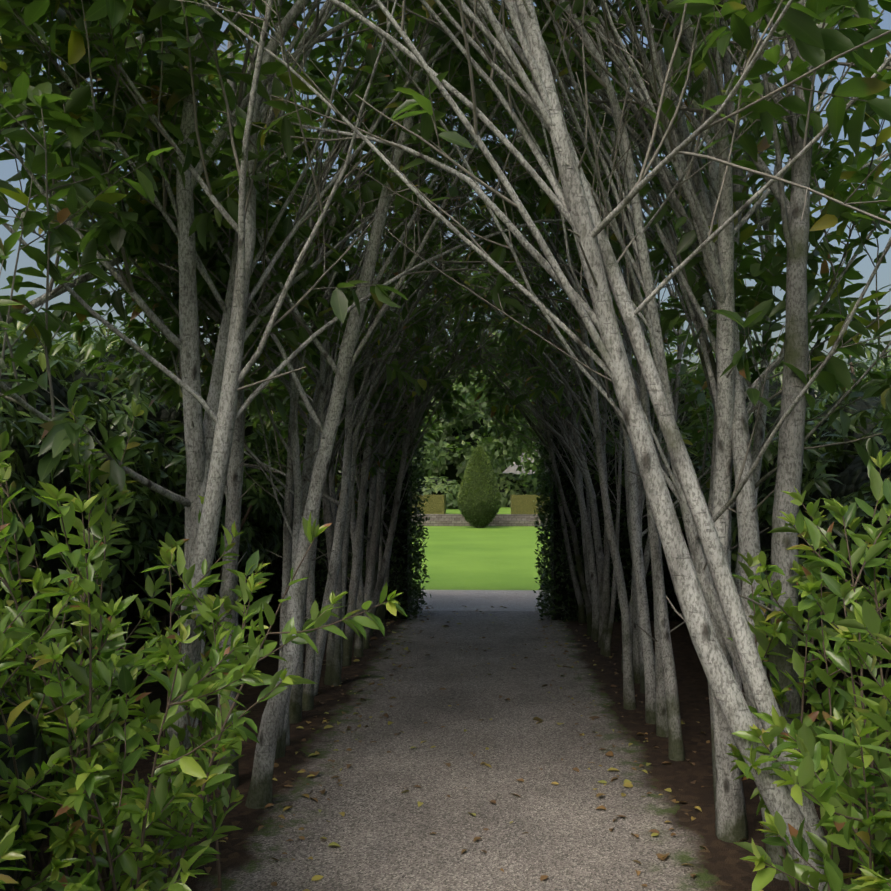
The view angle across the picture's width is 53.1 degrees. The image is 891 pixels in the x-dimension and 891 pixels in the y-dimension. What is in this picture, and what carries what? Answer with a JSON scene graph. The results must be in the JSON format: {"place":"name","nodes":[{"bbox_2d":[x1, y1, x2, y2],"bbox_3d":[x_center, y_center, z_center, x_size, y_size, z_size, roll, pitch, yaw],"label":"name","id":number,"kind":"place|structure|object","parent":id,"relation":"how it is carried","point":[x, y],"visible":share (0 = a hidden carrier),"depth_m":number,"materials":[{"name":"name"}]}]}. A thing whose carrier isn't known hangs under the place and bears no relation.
{"place":"outdoors","nodes":[
{"label":"outdoors","id":0,"kind":"place"},
{"bbox_2d":[0,314,305,741],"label":"bank shrub","id":1,"kind":"object","parent":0,"point":[267,516],"depth_m":6.03,"materials":[{"name":"green plant"}]},
{"bbox_2d":[214,371,431,620],"bbox_3d":[-1.567,0.581,11.176,2.772,3.154,1.248,0,-3,3],"label":"hedge","id":2,"kind":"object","parent":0,"point":[415,591],"depth_m":10.77,"materials":[{"name":"green plant"}]},
{"bbox_2d":[0,0,890,374],"label":"sky","id":3,"kind":"structure","parent":0,"point":[8,168],"materials":[{"name":"blue"}]},
{"bbox_2d":[1,609,890,890],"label":"tunnel floor","id":4,"kind":"structure","parent":0,"point":[561,835],"depth_m":4.81,"materials":[{"name":"grey gravel"}]},
{"bbox_2d":[0,399,407,890],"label":"entrance bush","id":5,"kind":"object","parent":4,"relation":"on","point":[67,794],"depth_m":2.64,"materials":[{"name":"green plant"}]},
{"bbox_2d":[0,0,890,890],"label":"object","id":6,"kind":"object","parent":4,"relation":"on","point":[716,610],"depth_m":3.90,"materials":[{"name":"plant"}]},
{"bbox_2d":[129,606,762,890],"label":"fallen leaves","id":7,"kind":"object","parent":4,"relation":"on","point":[627,783],"visible":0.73,"depth_m":4.96,"materials":[{"name":"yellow plant"}]},
{"bbox_2d":[725,450,890,890],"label":"entrance bush","id":8,"kind":"object","parent":4,"relation":"on","point":[815,755],"depth_m":2.65,"materials":[{"name":"green plant"}]},
{"bbox_2d":[174,590,770,612],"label":"path","id":9,"kind":"structure","parent":0,"point":[478,600],"depth_m":12.52,"materials":[{"name":"grey gravel"}]},
{"bbox_2d":[446,507,510,513],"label":"lawn ground","id":10,"kind":"structure","parent":0,"point":[504,510],"depth_m":46.43,"materials":[{"name":"green plant"}]},
{"bbox_2d":[288,370,453,475],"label":"tree","id":11,"kind":"object","parent":10,"relation":"on","point":[430,463],"depth_m":57.48,"materials":[{"name":"green plant"}]},
{"bbox_2d":[412,495,445,513],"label":"box hedge","id":12,"kind":"object","parent":10,"relation":"on","point":[435,504],"visible":0.36,"depth_m":41.13,"materials":[{"name":"green plant"}]},
{"bbox_2d":[412,386,487,477],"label":"tree","id":13,"kind":"object","parent":10,"relation":"on","point":[447,427],"depth_m":67.11,"materials":[{"name":"green plant"}]},
{"bbox_2d":[511,495,549,513],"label":"box hedge","id":14,"kind":"object","parent":10,"relation":"on","point":[523,504],"visible":0.43,"depth_m":40.94,"materials":[{"name":"green plant"}]},
{"bbox_2d":[444,316,694,492],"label":"tree","id":15,"kind":"object","parent":10,"relation":"on","point":[526,463],"depth_m":56.95,"materials":[{"name":"green plant"}]},
{"bbox_2d":[686,355,759,381],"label":"tree","id":16,"kind":"object","parent":10,"relation":"on","point":[699,363],"visible":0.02,"depth_m":65.75,"materials":[{"name":"green plant"}]},
{"bbox_2d":[713,331,777,369],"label":"tree","id":17,"kind":"object","parent":10,"relation":"on","point":[756,345],"depth_m":84.41,"materials":[{"name":"green plant"}]},
{"bbox_2d":[848,328,881,349],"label":"tree","id":18,"kind":"object","parent":10,"relation":"on","point":[864,337],"depth_m":99.91,"materials":[{"name":"green plant"}]},
{"bbox_2d":[412,526,549,589],"bbox_3d":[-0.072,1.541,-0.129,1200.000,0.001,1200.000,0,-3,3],"label":"lawn","id":19,"kind":"structure","parent":0,"point":[484,558],"depth_m":20.32,"materials":[{"name":"green plant"}]},
{"bbox_2d":[412,472,541,509],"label":"shrubs","id":20,"kind":"object","parent":19,"relation":"on","point":[502,479],"depth_m":55.57,"materials":[{"name":"green plant"}]},
{"bbox_2d":[457,446,501,527],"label":"topiary yew tufts","id":21,"kind":"object","parent":19,"relation":"on","point":[476,449],"visible":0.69,"depth_m":36.77,"materials":[{"name":"green plant"}]},
{"bbox_2d":[412,514,546,525],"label":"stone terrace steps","id":22,"kind":"structure","parent":19,"relation":"on","point":[498,520],"depth_m":39.01,"materials":[{"name":"grey stone"}]},
{"bbox_2d":[459,450,500,527],"bbox_3d":[1.411,1.736,37.179,1.811,3.386,1.803,0,-3,3],"label":"topiary yew","id":23,"kind":"object","parent":19,"relation":"on","point":[480,510],"visible":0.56,"depth_m":36.56,"materials":[{"name":"green plant"}]},
{"bbox_2d":[503,450,545,473],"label":"pavilion roof","id":24,"kind":"structure","parent":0,"point":[510,469],"depth_m":65.66,"materials":[{"name":"grey"}]},
{"bbox_2d":[420,360,815,483],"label":"tree","id":25,"kind":"object","parent":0,"point":[437,470],"depth_m":70.28,"materials":[{"name":"green plant"}]},
{"bbox_2d":[529,367,712,621],"bbox_3d":[2.445,0.586,10.976,2.780,3.183,1.226,0,-3,3],"label":"hedge","id":26,"kind":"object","parent":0,"point":[544,582],"depth_m":10.64,"materials":[{"name":"green plant"}]},
{"bbox_2d":[659,341,890,678],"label":"bank shrub","id":27,"kind":"object","parent":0,"point":[821,484],"depth_m":6.14,"materials":[{"name":"green plant"}]}
]}

